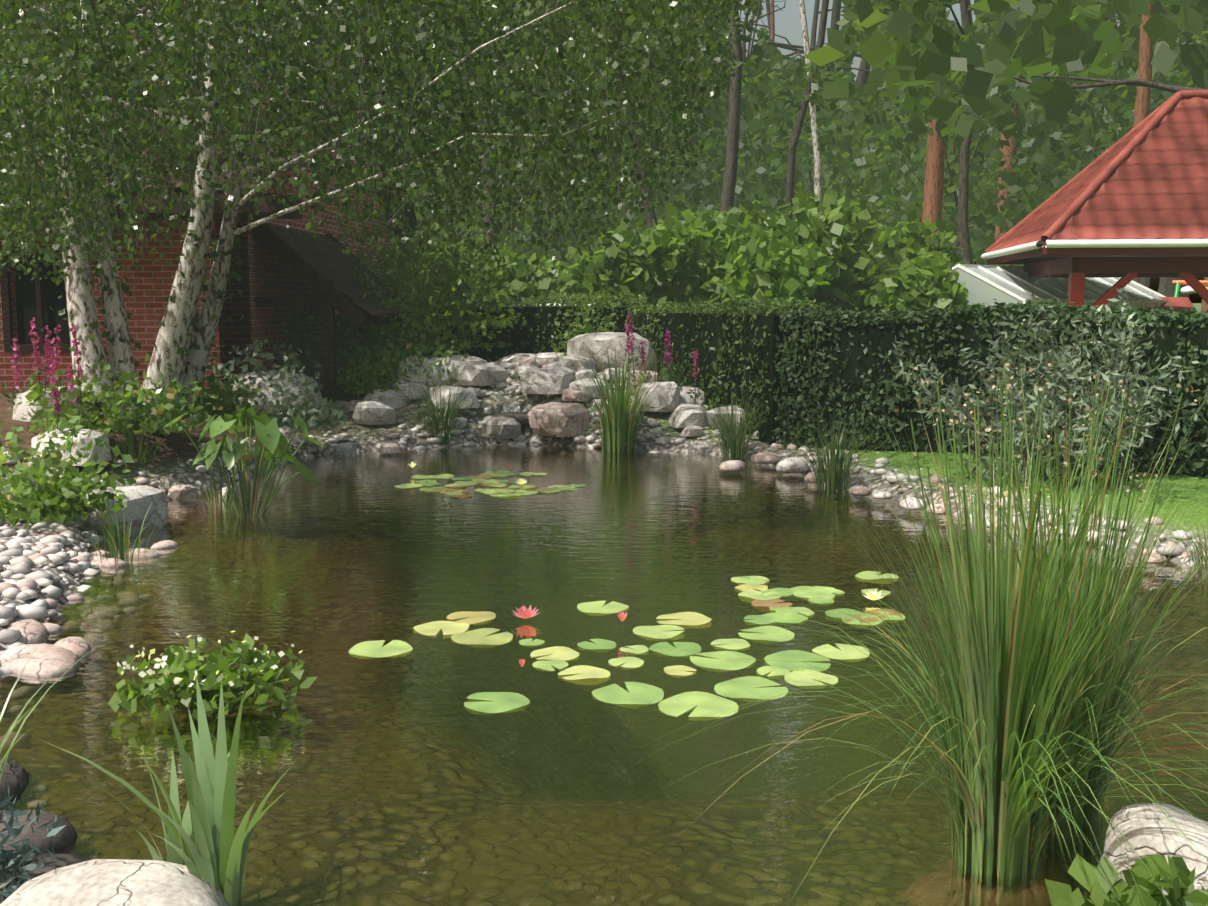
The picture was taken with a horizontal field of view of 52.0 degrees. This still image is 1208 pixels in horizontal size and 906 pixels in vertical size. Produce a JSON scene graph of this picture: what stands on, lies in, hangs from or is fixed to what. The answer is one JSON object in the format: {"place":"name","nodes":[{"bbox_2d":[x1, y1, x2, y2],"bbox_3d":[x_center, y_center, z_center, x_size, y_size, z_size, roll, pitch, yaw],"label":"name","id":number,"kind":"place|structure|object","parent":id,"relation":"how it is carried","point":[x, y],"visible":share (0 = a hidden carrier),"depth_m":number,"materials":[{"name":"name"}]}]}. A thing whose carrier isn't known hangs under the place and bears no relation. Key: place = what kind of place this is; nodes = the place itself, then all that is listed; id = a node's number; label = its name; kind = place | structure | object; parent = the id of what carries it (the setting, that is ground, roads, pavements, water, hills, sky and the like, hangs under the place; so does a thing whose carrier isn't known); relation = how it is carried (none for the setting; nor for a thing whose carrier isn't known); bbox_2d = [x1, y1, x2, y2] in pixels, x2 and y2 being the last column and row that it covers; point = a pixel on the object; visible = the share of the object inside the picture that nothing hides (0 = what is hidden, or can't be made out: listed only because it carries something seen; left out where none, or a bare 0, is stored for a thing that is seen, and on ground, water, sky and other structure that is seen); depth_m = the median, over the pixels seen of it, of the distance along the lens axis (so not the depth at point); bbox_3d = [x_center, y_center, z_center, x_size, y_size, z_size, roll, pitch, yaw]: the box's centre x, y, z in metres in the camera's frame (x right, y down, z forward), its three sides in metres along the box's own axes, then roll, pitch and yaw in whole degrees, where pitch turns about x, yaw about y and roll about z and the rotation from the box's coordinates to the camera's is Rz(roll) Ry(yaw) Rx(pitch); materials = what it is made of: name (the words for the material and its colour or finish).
{"place":"outdoors","nodes":[
{"label":"outdoors","id":0,"kind":"place"},
{"bbox_2d":[0,444,1207,905],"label":"pond water","id":1,"kind":"structure","parent":0,"point":[408,778],"depth_m":5.35,"materials":[{"name":"liquid"}]},
{"bbox_2d":[0,638,298,905],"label":"iris","id":2,"kind":"object","parent":1,"relation":"in","point":[213,851],"visible":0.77,"depth_m":3.58,"materials":[{"name":"green plant"}]},
{"bbox_2d":[349,462,904,716],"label":"water lilies","id":3,"kind":"object","parent":1,"relation":"on","point":[705,703],"visible":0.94,"depth_m":6.24,"materials":[{"name":"green plant"}]},
{"bbox_2d":[60,345,1207,580],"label":"bank plants","id":4,"kind":"object","parent":1,"relation":"on","point":[620,431],"visible":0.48,"depth_m":13.86,"materials":[{"name":"green plant"}]},
{"bbox_2d":[585,361,1207,904],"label":"sedge clump","id":5,"kind":"object","parent":1,"relation":"in","point":[1025,723],"visible":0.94,"depth_m":3.76,"materials":[{"name":"green plant"}]},
{"bbox_2d":[0,303,1207,667],"bbox_3d":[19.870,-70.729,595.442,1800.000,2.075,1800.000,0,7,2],"label":"ground","id":6,"kind":"structure","parent":0,"point":[174,451],"depth_m":11.78,"materials":[{"name":"green plant"}]},
{"bbox_2d":[0,0,419,392],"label":"house","id":7,"kind":"structure","parent":6,"relation":"on","point":[262,271],"depth_m":15.35,"materials":[{"name":"brick"}]},
{"bbox_2d":[251,219,414,403],"bbox_3d":[-4.018,-1.897,17.447,2.354,2.603,3.700,0,7,2],"label":"wood shelter","id":8,"kind":"object","parent":6,"relation":"on","point":[323,266],"visible":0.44,"depth_m":15.77,"materials":[{"name":"black wood"}]},
{"bbox_2d":[0,312,719,464],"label":"loosestrife","id":9,"kind":"object","parent":6,"relation":"on","point":[49,362],"visible":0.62,"depth_m":11.86,"materials":[{"name":"purple plant"}]},
{"bbox_2d":[0,0,758,420],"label":"birch tree","id":10,"kind":"object","parent":6,"relation":"on","point":[178,356],"visible":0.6,"depth_m":10.46,"materials":[{"name":"green plant"}]},
{"bbox_2d":[0,0,754,281],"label":"birch foliage","id":11,"kind":"object","parent":10,"relation":"attached to","point":[362,50],"visible":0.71,"depth_m":9.95,"materials":[{"name":"green plant"}]},
{"bbox_2d":[364,0,585,250],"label":"tree","id":12,"kind":"object","parent":6,"relation":"on","point":[485,219],"visible":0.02,"depth_m":29.45,"materials":[{"name":"green plant"}]},
{"bbox_2d":[502,405,519,412],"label":"cascade water","id":13,"kind":"structure","parent":6,"relation":"on","point":[515,409],"depth_m":15.48,"materials":[{"name":"white liquid"}]},
{"bbox_2d":[392,0,754,230],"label":"tree","id":14,"kind":"object","parent":6,"relation":"on","point":[649,218],"visible":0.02,"depth_m":31.44,"materials":[{"name":"green plant"}]},
{"bbox_2d":[0,217,1207,905],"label":"plants","id":15,"kind":"object","parent":6,"relation":"on","point":[54,499],"visible":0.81,"depth_m":10.22,"materials":[{"name":"green plant"}]},
{"bbox_2d":[0,332,1207,905],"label":"boulders","id":16,"kind":"object","parent":6,"relation":"on","point":[80,880],"visible":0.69,"depth_m":9.71,"materials":[{"name":"stone"}]},
{"bbox_2d":[0,361,1207,674],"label":"shore pebbles","id":17,"kind":"object","parent":6,"relation":"on","point":[20,557],"visible":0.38,"depth_m":8.55,"materials":[{"name":"grey stone"}]},
{"bbox_2d":[385,188,1022,323],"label":"bushes","id":18,"kind":"object","parent":6,"relation":"on","point":[824,257],"visible":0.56,"depth_m":22.62,"materials":[{"name":"green plant"}]},
{"bbox_2d":[575,18,832,192],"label":"tree","id":19,"kind":"object","parent":6,"relation":"on","point":[796,190],"depth_m":43.87,"materials":[{"name":"green plant"}]},
{"bbox_2d":[719,3,742,214],"bbox_3d":[1.626,-14.070,28.686,8.834,24.141,11.649,4,8,27],"label":"tree","id":20,"kind":"object","parent":6,"relation":"on","point":[729,179],"visible":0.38,"depth_m":29.86,"materials":[{"name":"brown plant"}]},
{"bbox_2d":[741,6,792,57],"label":"tree","id":21,"kind":"object","parent":6,"relation":"on","point":[764,28],"depth_m":58.41,"materials":[{"name":"grey plant"}]},
{"bbox_2d":[725,0,850,72],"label":"tree","id":22,"kind":"object","parent":6,"relation":"on","point":[754,21],"depth_m":46.37,"materials":[{"name":"grey plant"}]},
{"bbox_2d":[727,0,853,186],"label":"tree","id":23,"kind":"object","parent":6,"relation":"on","point":[836,12],"depth_m":49.21,"materials":[{"name":"grey plant"}]},
{"bbox_2d":[728,0,852,173],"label":"tree","id":24,"kind":"object","parent":6,"relation":"on","point":[769,36],"depth_m":66.44,"materials":[{"name":"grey plant"}]},
{"bbox_2d":[386,0,1207,281],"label":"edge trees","id":25,"kind":"object","parent":6,"relation":"on","point":[871,161],"visible":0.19,"depth_m":33.93,"materials":[{"name":"green plant"}]},
{"bbox_2d":[740,0,856,191],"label":"tree","id":26,"kind":"object","parent":6,"relation":"on","point":[772,26],"depth_m":58.60,"materials":[{"name":"grey plant"}]},
{"bbox_2d":[391,291,1207,478],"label":"hedge","id":27,"kind":"object","parent":6,"relation":"on","point":[798,369],"visible":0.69,"depth_m":12.86,"materials":[{"name":"green plant"}]},
{"bbox_2d":[785,0,828,219],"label":"tree","id":28,"kind":"object","parent":6,"relation":"on","point":[789,194],"visible":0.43,"depth_m":31.12,"materials":[{"name":"brown plant"}]},
{"bbox_2d":[798,0,821,215],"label":"tree","id":29,"kind":"object","parent":6,"relation":"on","point":[817,153],"visible":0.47,"depth_m":31.53,"materials":[{"name":"white plant"}]},
{"bbox_2d":[739,0,954,82],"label":"tree","id":30,"kind":"object","parent":6,"relation":"on","point":[768,9],"visible":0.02,"depth_m":60.69,"materials":[{"name":"grey plant"}]},
{"bbox_2d":[750,0,949,211],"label":"tree","id":31,"kind":"object","parent":6,"relation":"on","point":[814,22],"depth_m":62.13,"materials":[{"name":"grey plant"}]},
{"bbox_2d":[751,0,949,57],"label":"tree","id":32,"kind":"object","parent":6,"relation":"on","point":[811,48],"visible":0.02,"depth_m":46.09,"materials":[{"name":"brown plant"}]},
{"bbox_2d":[505,296,1196,313],"bbox_3d":[4.618,-2.205,23.922,13.292,1.646,2.600,0,7,2],"label":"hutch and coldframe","id":33,"kind":"object","parent":6,"relation":"on","point":[1177,304],"visible":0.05,"depth_m":23.68,"materials":[{"name":"white"}]},
{"bbox_2d":[855,10,951,87],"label":"tree","id":34,"kind":"object","parent":6,"relation":"on","point":[862,78],"depth_m":44.16,"materials":[{"name":"grey plant"}]},
{"bbox_2d":[864,0,972,252],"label":"tree","id":35,"kind":"object","parent":6,"relation":"on","point":[969,4],"depth_m":47.39,"materials":[{"name":"brown plant"}]},
{"bbox_2d":[710,0,1156,263],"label":"tree","id":36,"kind":"object","parent":6,"relation":"on","point":[939,89],"visible":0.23,"depth_m":28.02,"materials":[{"name":"green plant"}]},
{"bbox_2d":[922,9,944,236],"bbox_3d":[9.972,-14.919,28.479,9.662,25.804,12.177,0,7,2],"label":"tree","id":37,"kind":"object","parent":6,"relation":"on","point":[933,189],"visible":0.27,"depth_m":29.82,"materials":[{"name":"brown plant"}]},
{"bbox_2d":[852,0,1107,158],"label":"tree","id":38,"kind":"object","parent":6,"relation":"on","point":[1106,19],"depth_m":34.75,"materials":[{"name":"green plant"}]},
{"bbox_2d":[803,0,1207,144],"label":"tree","id":39,"kind":"object","parent":6,"relation":"on","point":[1083,36],"visible":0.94,"depth_m":25.27,"materials":[{"name":"green plant"}]},
{"bbox_2d":[995,103,1018,265],"bbox_3d":[12.762,-16.615,33.251,12.352,28.077,12.355,2,7,18],"label":"tree","id":40,"kind":"object","parent":6,"relation":"on","point":[1007,159],"visible":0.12,"depth_m":32.54,"materials":[{"name":"brown plant"}]},
{"bbox_2d":[888,283,1207,491],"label":"grey bush","id":41,"kind":"object","parent":6,"relation":"on","point":[1055,375],"visible":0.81,"depth_m":10.29,"materials":[{"name":"green plant"}]},
{"bbox_2d":[949,264,1168,325],"bbox_3d":[8.156,-2.403,23.325,5.257,2.185,2.650,-6,9,-40],"label":"greenhouse","id":42,"kind":"object","parent":6,"relation":"on","point":[987,284],"visible":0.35,"depth_m":21.80,"materials":[{"name":"white glass"}]},
{"bbox_2d":[951,9,1196,110],"bbox_3d":[18.693,-14.772,39.605,17.242,23.024,16.181,0,7,2],"label":"tree","id":43,"kind":"object","parent":6,"relation":"on","point":[1110,19],"depth_m":39.42,"materials":[{"name":"green plant"}]},
{"bbox_2d":[981,90,1207,308],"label":"gazebo","id":44,"kind":"object","parent":6,"relation":"on","point":[1129,206],"visible":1,"depth_m":19.02,"materials":[{"name":"roof tiles"},{"name":"red paint"},{"name":"white paint"}]},
{"bbox_2d":[1132,0,1153,283],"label":"tree","id":45,"kind":"object","parent":6,"relation":"on","point":[1141,110],"visible":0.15,"depth_m":28.62,"materials":[{"name":"brown plant"}]},
{"bbox_2d":[1140,277,1149,287],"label":"tree","id":46,"kind":"object","parent":6,"relation":"on","point":[1145,281],"depth_m":53.77,"materials":[{"name":"grey plant"}]},
{"bbox_2d":[1116,19,1207,314],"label":"tree","id":47,"kind":"object","parent":6,"relation":"on","point":[1204,306],"visible":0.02,"depth_m":51.82,"materials":[{"name":"brown plant"}]},
{"bbox_2d":[1159,277,1164,295],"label":"tree","id":48,"kind":"object","parent":6,"relation":"on","point":[1162,289],"depth_m":49.40,"materials":[{"name":"grey plant"}]},
{"bbox_2d":[1160,7,1194,297],"bbox_3d":[17.427,-19.016,38.969,16.872,31.659,17.600,-5,8,-34],"label":"tree","id":49,"kind":"object","parent":6,"relation":"on","point":[1169,289],"depth_m":38.28,"materials":[{"name":"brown plant"}]},
{"bbox_2d":[1177,32,1193,41],"bbox_3d":[24.700,-14.998,32.663,16.595,25.058,16.207,-6,9,-41],"label":"tree","id":50,"kind":"object","parent":6,"relation":"on","point":[1190,35],"visible":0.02,"depth_m":34.24,"materials":[{"name":"green plant"}]},
{"bbox_2d":[1172,280,1207,296],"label":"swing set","id":51,"kind":"object","parent":6,"relation":"on","point":[1188,289],"visible":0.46,"depth_m":24.21,"materials":[{"name":"green paint"}]},
{"bbox_2d":[738,0,1203,302],"label":"sky","id":52,"kind":"structure","parent":0,"point":[787,21],"materials":[{"name":"white"}]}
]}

